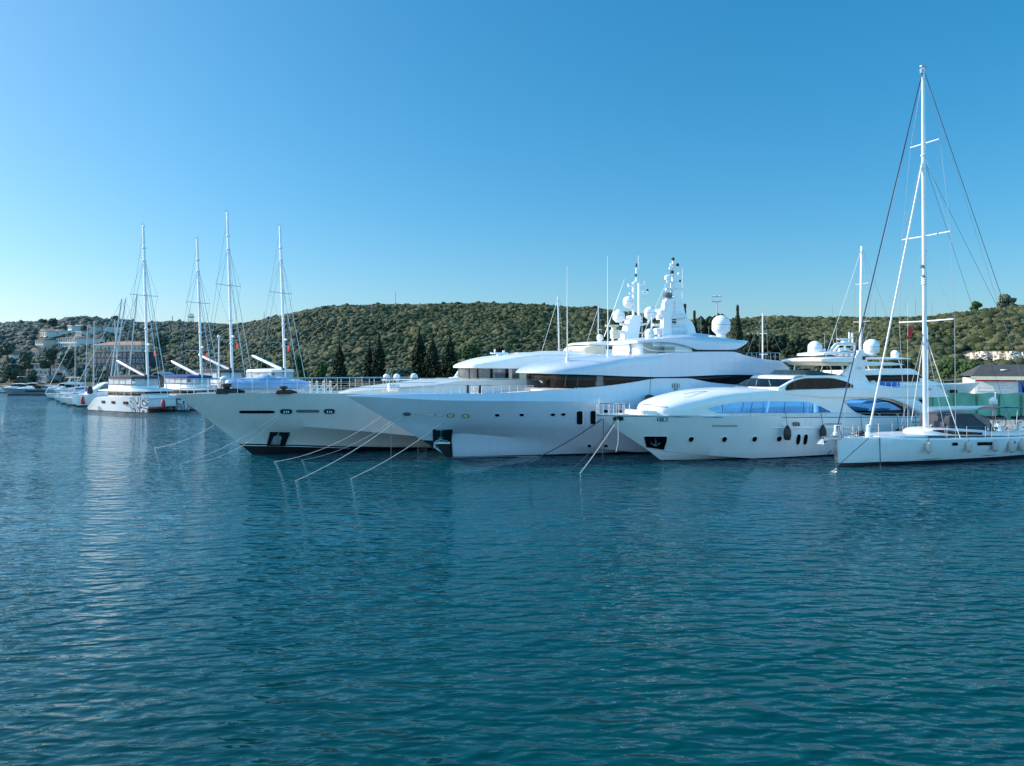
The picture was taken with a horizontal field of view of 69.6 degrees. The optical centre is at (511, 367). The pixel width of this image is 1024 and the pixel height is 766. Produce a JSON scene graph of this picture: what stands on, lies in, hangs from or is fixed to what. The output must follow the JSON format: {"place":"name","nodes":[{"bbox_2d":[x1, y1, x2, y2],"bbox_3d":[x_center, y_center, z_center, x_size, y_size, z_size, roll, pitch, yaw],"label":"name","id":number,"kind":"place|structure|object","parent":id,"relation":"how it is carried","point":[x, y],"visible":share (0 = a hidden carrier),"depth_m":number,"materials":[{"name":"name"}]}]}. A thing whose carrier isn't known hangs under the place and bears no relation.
{"place":"outdoors","nodes":[
{"label":"outdoors","id":0,"kind":"place"},
{"bbox_2d":[0,393,1023,765],"bbox_3d":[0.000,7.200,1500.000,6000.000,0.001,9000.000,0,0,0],"label":"water","id":1,"kind":"structure","parent":0,"point":[234,605],"depth_m":22.18,"materials":[{"name":"blue liquid"}]},
{"bbox_2d":[0,383,26,392],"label":"motor boat","id":2,"kind":"object","parent":1,"relation":"on","point":[19,385],"visible":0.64,"depth_m":210.96,"materials":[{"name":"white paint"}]},
{"bbox_2d":[1,385,66,394],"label":"motor boat","id":3,"kind":"object","parent":1,"relation":"on","point":[35,390],"visible":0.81,"depth_m":193.63,"materials":[{"name":"blue paint"}]},
{"bbox_2d":[60,395,72,404],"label":"motor boat","id":4,"kind":"object","parent":1,"relation":"on","point":[68,401],"visible":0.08,"depth_m":140.59,"materials":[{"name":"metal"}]},
{"bbox_2d":[53,386,86,392],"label":"motor boat","id":5,"kind":"object","parent":1,"relation":"on","point":[61,390],"visible":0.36,"depth_m":191.08,"materials":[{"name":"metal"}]},
{"bbox_2d":[57,377,84,388],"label":"motor boat","id":6,"kind":"object","parent":1,"relation":"on","point":[69,385],"visible":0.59,"depth_m":207.88,"materials":[{"name":"white plastic"}]},
{"bbox_2d":[45,334,103,398],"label":"sailing boat","id":7,"kind":"object","parent":1,"relation":"on","point":[49,396],"visible":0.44,"depth_m":171.22,"materials":[{"name":"white paint"}]},
{"bbox_2d":[52,323,107,400],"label":"sailing boat","id":8,"kind":"object","parent":1,"relation":"on","point":[54,396],"visible":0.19,"depth_m":159.97,"materials":[{"name":"white paint"}]},
{"bbox_2d":[60,322,118,396],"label":"sailing boat","id":9,"kind":"object","parent":1,"relation":"on","point":[94,344],"visible":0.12,"depth_m":152.00,"materials":[{"name":"white paint"}]},
{"bbox_2d":[73,381,134,406],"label":"power catamaran","id":10,"kind":"object","parent":1,"relation":"on","point":[90,395],"visible":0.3,"depth_m":136.00,"materials":[{"name":"white plastic"}]},
{"bbox_2d":[70,299,144,397],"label":"sailing boat","id":11,"kind":"object","parent":1,"relation":"on","point":[116,333],"visible":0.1,"depth_m":146.98,"materials":[{"name":"white paint"}]},
{"bbox_2d":[81,299,144,393],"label":"sailing boat","id":12,"kind":"object","parent":1,"relation":"on","point":[119,338],"visible":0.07,"depth_m":154.17,"materials":[{"name":"white paint"}]},
{"bbox_2d":[92,319,143,382],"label":"sailing boat","id":13,"kind":"object","parent":1,"relation":"on","point":[115,322],"visible":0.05,"depth_m":159.62,"materials":[{"name":"white paint"}]},
{"bbox_2d":[97,296,163,383],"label":"sailing boat","id":14,"kind":"object","parent":1,"relation":"on","point":[130,356],"visible":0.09,"depth_m":158.69,"materials":[{"name":"white paint"}]},
{"bbox_2d":[87,224,189,412],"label":"catamaran","id":15,"kind":"object","parent":1,"relation":"on","point":[144,393],"visible":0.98,"depth_m":121.13,"materials":[{"name":"white paint"}]},
{"bbox_2d":[108,391,168,395],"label":"saloon window","id":16,"kind":"structure","parent":15,"relation":"in","point":[109,392],"depth_m":119.69,"materials":[{"name":"black glass"}]},
{"bbox_2d":[161,236,220,409],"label":"catamaran","id":17,"kind":"object","parent":1,"relation":"on","point":[172,382],"visible":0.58,"depth_m":129.78,"materials":[{"name":"white paint"}]},
{"bbox_2d":[169,390,215,393],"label":"saloon window","id":18,"kind":"structure","parent":17,"relation":"in","point":[175,391],"depth_m":127.70,"materials":[{"name":"black glass"}]},
{"bbox_2d":[192,210,252,386],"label":"catamaran","id":19,"kind":"object","parent":1,"relation":"on","point":[228,371],"visible":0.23,"depth_m":141.95,"materials":[{"name":"white paint"}]},
{"bbox_2d":[246,223,323,390],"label":"catamaran","id":20,"kind":"object","parent":1,"relation":"on","point":[279,371],"visible":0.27,"depth_m":151.26,"materials":[{"name":"white paint"}]},
{"bbox_2d":[176,256,655,453],"bbox_3d":[3.270,-1.843,71.990,65.746,19.486,8.200,0,0,-24],"label":"motor yacht","id":21,"kind":"object","parent":1,"relation":"on","point":[309,421],"visible":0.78,"depth_m":61.23,"materials":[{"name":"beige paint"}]},
{"bbox_2d":[239,411,274,412],"bbox_3d":[-20.540,3.580,59.227,2.818,0.253,0.180,0,0,-4],"label":"hull window","id":22,"kind":"structure","parent":21,"relation":"in","point":[239,411],"depth_m":59.24,"materials":[{"name":"black glass"}]},
{"bbox_2d":[219,374,308,392],"bbox_3d":[-20.406,1.348,60.683,6.946,1.684,2.590,0,0,-24],"label":"covered tender","id":23,"kind":"object","parent":21,"relation":"on","point":[264,378],"visible":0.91,"depth_m":59.77,"materials":[{"name":"fabric"}]},
{"bbox_2d":[296,410,318,412],"bbox_3d":[-16.575,3.545,59.728,1.830,0.252,0.133,0,0,-11],"label":"hull window","id":24,"kind":"structure","parent":21,"relation":"in","point":[299,411],"depth_m":59.75,"materials":[{"name":"grey glass"}]},
{"bbox_2d":[387,383,399,391],"bbox_3d":[-10.073,1.694,62.547,0.992,0.709,0.720,0,0,-24],"label":"life raft canister","id":25,"kind":"object","parent":21,"relation":"on","point":[392,385],"visible":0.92,"depth_m":62.30,"materials":[{"name":"white plastic"}]},
{"bbox_2d":[382,374,410,382],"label":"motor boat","id":26,"kind":"object","parent":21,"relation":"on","point":[394,376],"visible":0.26,"depth_m":129.51,"materials":[{"name":"white paint"}]},
{"bbox_2d":[469,369,508,377],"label":"wheelhouse window","id":27,"kind":"structure","parent":21,"relation":"in","point":[487,373],"depth_m":67.02,"materials":[{"name":"grey glass"}]},
{"bbox_2d":[542,296,576,350],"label":"sailing boat","id":28,"kind":"object","parent":1,"relation":"on","point":[558,336],"visible":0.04,"depth_m":127.75,"materials":[{"name":"white metal"}]},
{"bbox_2d":[347,256,788,457],"bbox_3d":[12.391,-1.063,66.121,54.218,17.926,8.421,0,0,-24],"label":"motor yacht","id":29,"kind":"object","parent":1,"relation":"on","point":[552,404],"visible":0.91,"depth_m":59.53,"materials":[{"name":"white paint"}]},
{"bbox_2d":[295,415,403,480],"bbox_3d":[-11.185,5.482,51.165,0.054,3.792,11.359,0,0,31],"label":"mooring rope","id":30,"kind":"object","parent":29,"relation":"attached to","point":[351,451],"visible":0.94,"depth_m":51.08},
{"bbox_2d":[524,419,601,462],"bbox_3d":[3.880,5.765,57.431,7.840,3.243,0.072,0,0,-31],"label":"mooring rope","id":31,"kind":"object","parent":29,"relation":"attached to","point":[564,443],"visible":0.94,"depth_m":57.52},
{"bbox_2d":[576,410,583,425],"bbox_3d":[5.441,4.004,58.763,0.835,1.286,0.384,0,0,-24],"label":"tall hull window","id":32,"kind":"structure","parent":29,"relation":"in","point":[579,413],"depth_m":58.76,"materials":[{"name":"black glass"}]},
{"bbox_2d":[590,410,596,424],"bbox_3d":[6.551,4.009,59.145,0.765,1.287,0.286,0,0,-24],"label":"tall hull window","id":33,"kind":"structure","parent":29,"relation":"in","point":[593,416],"depth_m":59.15,"materials":[{"name":"black glass"}]},
{"bbox_2d":[596,376,602,385],"bbox_3d":[7.112,1.100,59.661,0.640,0.820,0.001,0,0,-22],"label":"cabin door","id":34,"kind":"structure","parent":29,"relation":"in","point":[599,382],"depth_m":59.66,"materials":[{"name":"grey glass"}]},
{"bbox_2d":[596,327,948,460],"bbox_3d":[23.069,2.072,62.045,36.806,11.457,6.640,0,0,-24],"label":"motor yacht","id":35,"kind":"object","parent":1,"relation":"on","point":[746,418],"visible":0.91,"depth_m":58.28,"materials":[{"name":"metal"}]},
{"bbox_2d":[580,419,617,472],"bbox_3d":[6.170,5.620,52.356,0.072,3.528,5.878,0,0,35],"label":"mooring rope","id":36,"kind":"object","parent":35,"relation":"attached to","point":[600,445],"visible":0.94,"depth_m":52.47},
{"bbox_2d":[709,401,829,412],"bbox_3d":[20.468,3.149,57.785,12.258,1.038,0.151,0,0,-23],"label":"main deck window","id":37,"kind":"structure","parent":35,"relation":"in","point":[758,406],"depth_m":57.65,"materials":[{"name":"blue glass"}]},
{"bbox_2d":[783,412,790,439],"bbox_3d":[21.478,4.560,57.408,0.590,2.195,0.590,0,0,-24],"label":"fender","id":38,"kind":"object","parent":35,"relation":"hanging from","point":[787,433],"visible":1,"depth_m":57.22,"materials":[{"name":"black rubber"}]},
{"bbox_2d":[785,378,852,389],"bbox_3d":[25.212,1.370,60.297,7.728,1.018,0.097,0,0,-26],"label":"side window","id":39,"kind":"structure","parent":35,"relation":"in","point":[806,383],"depth_m":60.26,"materials":[{"name":"black glass"}]},
{"bbox_2d":[819,414,826,438],"bbox_3d":[24.911,4.662,58.965,0.539,2.213,0.539,0,0,-24],"label":"fender","id":40,"kind":"object","parent":35,"relation":"hanging from","point":[822,431],"visible":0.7,"depth_m":58.82,"materials":[{"name":"black rubber"}]},
{"bbox_2d":[877,381,899,385],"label":"window","id":41,"kind":"structure","parent":35,"relation":"on","point":[882,383],"depth_m":67.53,"materials":[{"name":"blue glass"}]},
{"bbox_2d":[816,62,1023,466],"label":"sailing yacht","id":42,"kind":"object","parent":1,"relation":"on","point":[947,432],"visible":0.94,"depth_m":56.30,"materials":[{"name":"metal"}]},
{"bbox_2d":[925,438,930,453],"bbox_3d":[30.679,5.789,54.218,0.458,1.150,0.415,0,0,-24],"label":"fender","id":43,"kind":"object","parent":42,"relation":"hanging from","point":[928,447],"visible":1,"depth_m":54.06,"materials":[{"name":"white rubber"}]},
{"bbox_2d":[931,430,981,434],"bbox_3d":[34.254,4.980,56.554,5.362,0.543,0.460,0,0,-16],"label":"coachroof window","id":44,"kind":"structure","parent":42,"relation":"in","point":[942,431],"depth_m":56.48,"materials":[{"name":"black glass"}]},
{"bbox_2d":[972,414,989,425],"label":"sprayhood window","id":45,"kind":"structure","parent":42,"relation":"in","point":[986,421],"depth_m":57.61,"materials":[{"name":"grey glass"}]},
{"bbox_2d":[992,439,998,451],"bbox_3d":[37.089,5.965,56.455,0.511,1.075,0.432,0,0,-24],"label":"fender","id":46,"kind":"object","parent":42,"relation":"hanging from","point":[995,445],"visible":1,"depth_m":56.29,"materials":[{"name":"white rubber"}]},
{"bbox_2d":[1008,439,1014,452],"bbox_3d":[38.859,6.090,57.251,0.527,1.174,0.438,0,0,-24],"label":"fender","id":47,"kind":"object","parent":42,"relation":"hanging from","point":[1011,446],"visible":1,"depth_m":57.08,"materials":[{"name":"white rubber"}]},
{"bbox_2d":[0,311,1023,390],"bbox_3d":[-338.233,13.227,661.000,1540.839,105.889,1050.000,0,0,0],"label":"hills","id":48,"kind":"structure","parent":0,"point":[90,364],"depth_m":276.41,"materials":[{"name":"green plant"}]},
{"bbox_2d":[0,342,16,365],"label":"broad tree","id":49,"kind":"object","parent":48,"relation":"on","point":[9,347],"visible":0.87,"depth_m":261.30,"materials":[{"name":"green plant"}]},
{"bbox_2d":[1,363,20,381],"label":"broad tree","id":50,"kind":"object","parent":48,"relation":"on","point":[10,371],"visible":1,"depth_m":249.68,"materials":[{"name":"green plant"}]},
{"bbox_2d":[4,351,34,358],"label":"hillside house","id":51,"kind":"structure","parent":48,"relation":"on","point":[15,354],"depth_m":320.93,"materials":[{"name":"white paint"}]},
{"bbox_2d":[17,351,33,375],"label":"broad tree","id":52,"kind":"object","parent":48,"relation":"on","point":[24,361],"visible":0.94,"depth_m":255.02,"materials":[{"name":"green plant"}]},
{"bbox_2d":[26,369,36,382],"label":"broad tree","id":53,"kind":"object","parent":48,"relation":"on","point":[31,374],"visible":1,"depth_m":249.20,"materials":[{"name":"green plant"}]},
{"bbox_2d":[30,347,43,355],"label":"hillside house","id":54,"kind":"structure","parent":48,"relation":"on","point":[35,350],"depth_m":327.26,"materials":[{"name":"white paint"}]},
{"bbox_2d":[35,338,55,347],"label":"hillside house","id":55,"kind":"structure","parent":48,"relation":"on","point":[47,342],"depth_m":339.63,"materials":[{"name":"beige paint"}]},
{"bbox_2d":[36,376,61,382],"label":"quay kiosk","id":56,"kind":"object","parent":48,"relation":"on","point":[41,379],"visible":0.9,"depth_m":249.06,"materials":[{"name":"white paint"}]},
{"bbox_2d":[39,347,59,375],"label":"broad tree","id":57,"kind":"object","parent":48,"relation":"on","point":[50,353],"visible":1,"depth_m":255.94,"materials":[{"name":"green plant"}]},
{"bbox_2d":[40,329,61,337],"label":"hillside house","id":58,"kind":"structure","parent":48,"relation":"on","point":[50,333],"depth_m":395.11,"materials":[{"name":"white paint"}]},
{"bbox_2d":[47,318,58,326],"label":"broad tree","id":59,"kind":"object","parent":48,"relation":"on","point":[52,322],"visible":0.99,"depth_m":468.35,"materials":[{"name":"green plant"}]},
{"bbox_2d":[27,363,85,374],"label":"shore villa","id":60,"kind":"object","parent":48,"relation":"on","point":[44,371],"visible":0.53,"depth_m":266.60,"materials":[{"name":"white paint"}]},
{"bbox_2d":[60,349,79,369],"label":"broad tree","id":61,"kind":"object","parent":48,"relation":"on","point":[67,358],"visible":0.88,"depth_m":254.72,"materials":[{"name":"green plant"}]},
{"bbox_2d":[68,325,80,332],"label":"hillside house","id":62,"kind":"structure","parent":48,"relation":"on","point":[72,328],"depth_m":401.56,"materials":[{"name":"white paint"}]},
{"bbox_2d":[69,366,82,374],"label":"broad tree","id":63,"kind":"object","parent":48,"relation":"on","point":[78,370],"visible":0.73,"depth_m":251.56,"materials":[{"name":"green plant"}]},
{"bbox_2d":[56,336,104,346],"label":"hotel building","id":64,"kind":"structure","parent":48,"relation":"on","point":[64,342],"depth_m":340.43,"materials":[{"name":"white paint"}]},
{"bbox_2d":[86,324,104,331],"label":"hillside house","id":65,"kind":"structure","parent":48,"relation":"on","point":[98,328],"depth_m":403.39,"materials":[{"name":"beige paint"}]},
{"bbox_2d":[100,365,116,381],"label":"broad tree","id":66,"kind":"object","parent":48,"relation":"on","point":[106,371],"visible":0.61,"depth_m":237.69,"materials":[{"name":"green plant"}]},
{"bbox_2d":[102,325,119,333],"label":"hillside house","id":67,"kind":"structure","parent":48,"relation":"on","point":[110,328],"depth_m":409.67,"materials":[{"name":"white paint"}]},
{"bbox_2d":[91,341,152,351],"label":"apartment block","id":68,"kind":"structure","parent":48,"relation":"on","point":[139,344],"depth_m":332.95,"materials":[{"name":"beige paint"}]},
{"bbox_2d":[91,352,162,368],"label":"glazed block","id":69,"kind":"structure","parent":48,"relation":"on","point":[102,362],"depth_m":274.61,"materials":[{"name":"white paint"}]},
{"bbox_2d":[151,333,168,371],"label":"broad tree","id":70,"kind":"object","parent":48,"relation":"on","point":[163,340],"visible":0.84,"depth_m":259.00,"materials":[{"name":"green plant"}]},
{"bbox_2d":[151,372,174,387],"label":"shore pavilion","id":71,"kind":"structure","parent":48,"relation":"on","point":[161,376],"depth_m":216.06,"materials":[{"name":"white metal"}]},
{"bbox_2d":[169,368,185,374],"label":"broad tree","id":72,"kind":"object","parent":48,"relation":"on","point":[179,371],"visible":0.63,"depth_m":238.50,"materials":[{"name":"green plant"}]},
{"bbox_2d":[257,356,271,368],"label":"pine tree","id":73,"kind":"object","parent":48,"relation":"on","point":[264,365],"visible":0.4,"depth_m":189.01,"materials":[{"name":"green plant"}]},
{"bbox_2d":[288,354,307,376],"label":"pine tree","id":74,"kind":"object","parent":48,"relation":"on","point":[299,363],"visible":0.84,"depth_m":191.06,"materials":[{"name":"green plant"}]},
{"bbox_2d":[308,362,327,387],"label":"pine tree","id":75,"kind":"object","parent":48,"relation":"on","point":[320,370],"visible":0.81,"depth_m":203.66,"materials":[{"name":"green plant"}]},
{"bbox_2d":[330,340,348,387],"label":"cypress tree","id":76,"kind":"object","parent":48,"relation":"on","point":[339,360],"visible":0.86,"depth_m":212.98,"materials":[{"name":"green plant"}]},
{"bbox_2d":[363,342,373,383],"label":"cypress tree","id":77,"kind":"object","parent":48,"relation":"on","point":[368,358],"visible":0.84,"depth_m":215.14,"materials":[{"name":"green plant"}]},
{"bbox_2d":[370,332,385,384],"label":"cypress tree","id":78,"kind":"object","parent":48,"relation":"on","point":[379,363],"visible":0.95,"depth_m":211.88,"materials":[{"name":"green plant"}]},
{"bbox_2d":[385,366,411,382],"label":"olive tree","id":79,"kind":"object","parent":48,"relation":"on","point":[401,371],"visible":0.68,"depth_m":198.74,"materials":[{"name":"green plant"}]},
{"bbox_2d":[409,327,426,377],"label":"cypress tree","id":80,"kind":"object","parent":48,"relation":"on","point":[418,355],"visible":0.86,"depth_m":214.66,"materials":[{"name":"green plant"}]},
{"bbox_2d":[422,334,440,377],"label":"cypress tree","id":81,"kind":"object","parent":48,"relation":"on","point":[430,364],"visible":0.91,"depth_m":210.82,"materials":[{"name":"green plant"}]},
{"bbox_2d":[438,333,458,377],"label":"cypress tree","id":82,"kind":"object","parent":48,"relation":"on","point":[447,366],"visible":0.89,"depth_m":209.77,"materials":[{"name":"green plant"}]},
{"bbox_2d":[461,343,480,359],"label":"pine tree","id":83,"kind":"object","parent":48,"relation":"on","point":[470,351],"visible":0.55,"depth_m":206.79,"materials":[{"name":"green plant"}]},
{"bbox_2d":[0,301,1023,383],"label":"hillside scrub","id":84,"kind":"object","parent":48,"relation":"on","point":[530,322],"visible":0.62,"depth_m":293.60,"materials":[{"name":"green plant"}]},
{"bbox_2d":[692,310,698,332],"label":"cypress tree","id":85,"kind":"object","parent":48,"relation":"on","point":[694,321],"visible":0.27,"depth_m":184.70,"materials":[{"name":"green plant"}]},
{"bbox_2d":[697,313,724,335],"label":"cypress tree","id":86,"kind":"object","parent":48,"relation":"on","point":[706,326],"visible":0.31,"depth_m":188.12,"materials":[{"name":"green plant"}]},
{"bbox_2d":[746,331,765,345],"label":"acacia tree","id":87,"kind":"object","parent":48,"relation":"on","point":[758,333],"visible":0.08,"depth_m":198.85,"materials":[{"name":"green plant"}]},
{"bbox_2d":[969,301,982,309],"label":"pine tree","id":88,"kind":"object","parent":48,"relation":"on","point":[976,305],"visible":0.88,"depth_m":304.85,"materials":[{"name":"green plant"}]},
{"bbox_2d":[963,351,1023,360],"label":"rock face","id":89,"kind":"object","parent":48,"relation":"on","point":[995,355],"visible":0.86,"depth_m":183.81},
{"bbox_2d":[996,294,1016,306],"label":"pine tree","id":90,"kind":"object","parent":48,"relation":"on","point":[1007,299],"visible":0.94,"depth_m":286.84,"materials":[{"name":"green plant"}]},
{"bbox_2d":[0,0,1023,323],"label":"sky","id":91,"kind":"structure","parent":0,"point":[423,151],"materials":[{"name":"blue"}]},
{"bbox_2d":[990,419,1023,428],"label":"quay","id":92,"kind":"structure","parent":0,"point":[1009,424],"depth_m":81.01,"materials":[{"name":"concrete"}]},
{"bbox_2d":[731,304,743,354],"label":"cypress tree","id":93,"kind":"object","parent":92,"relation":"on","point":[737,333],"visible":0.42,"depth_m":179.34,"materials":[{"name":"green plant"}]},
{"bbox_2d":[742,334,763,357],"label":"pine tree","id":94,"kind":"object","parent":92,"relation":"on","point":[751,348],"visible":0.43,"depth_m":168.68,"materials":[{"name":"green plant"}]},
{"bbox_2d":[748,313,784,358],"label":"sailing boat","id":95,"kind":"object","parent":92,"relation":"on","point":[762,354],"visible":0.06,"depth_m":111.92,"materials":[{"name":"white metal"}]},
{"bbox_2d":[760,334,788,362],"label":"pine tree","id":96,"kind":"object","parent":92,"relation":"on","point":[773,342],"visible":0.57,"depth_m":153.35,"materials":[{"name":"green plant"}]},
{"bbox_2d":[781,333,810,369],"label":"pine tree","id":97,"kind":"object","parent":92,"relation":"on","point":[796,346],"visible":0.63,"depth_m":148.70,"materials":[{"name":"green plant"}]},
{"bbox_2d":[816,341,846,371],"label":"pine tree","id":98,"kind":"object","parent":92,"relation":"on","point":[828,367],"visible":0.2,"depth_m":139.28,"materials":[{"name":"green plant"}]},
{"bbox_2d":[820,246,905,371],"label":"sailing boat","id":99,"kind":"object","parent":92,"relation":"on","point":[861,255],"visible":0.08,"depth_m":97.97,"materials":[{"name":"white metal"}]},
{"bbox_2d":[883,356,919,375],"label":"pine tree","id":100,"kind":"object","parent":92,"relation":"on","point":[911,365],"visible":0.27,"depth_m":133.48,"materials":[{"name":"green plant"}]},
{"bbox_2d":[936,358,963,382],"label":"pine tree","id":101,"kind":"object","parent":92,"relation":"on","point":[948,367],"visible":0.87,"depth_m":131.19,"materials":[{"name":"green plant"}]},
{"bbox_2d":[956,360,979,382],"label":"pine tree","id":102,"kind":"object","parent":92,"relation":"on","point":[967,365],"visible":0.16,"depth_m":119.20,"materials":[{"name":"green plant"}]},
{"bbox_2d":[929,392,1023,418],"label":"screen fence","id":103,"kind":"object","parent":92,"relation":"on","point":[1015,399],"visible":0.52,"depth_m":85.99,"materials":[{"name":"green fabric"}]},
{"bbox_2d":[959,364,1023,393],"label":"boatyard building","id":104,"kind":"structure","parent":92,"relation":"on","point":[1008,378],"depth_m":99.33,"materials":[{"name":"white paint"}]},
{"bbox_2d":[1018,381,1023,392],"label":"window frame","id":105,"kind":"structure","parent":104,"relation":"in","point":[1020,384],"depth_m":97.78,"materials":[{"name":"blue paint"}]},
{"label":"boat cradle","id":106,"kind":"object","parent":92,"relation":"on","visible":0},
{"bbox_2d":[823,350,979,403],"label":"motor boat","id":107,"kind":"object","parent":106,"relation":"on","point":[892,374],"visible":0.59,"depth_m":88.87,"materials":[{"name":"white plastic"}]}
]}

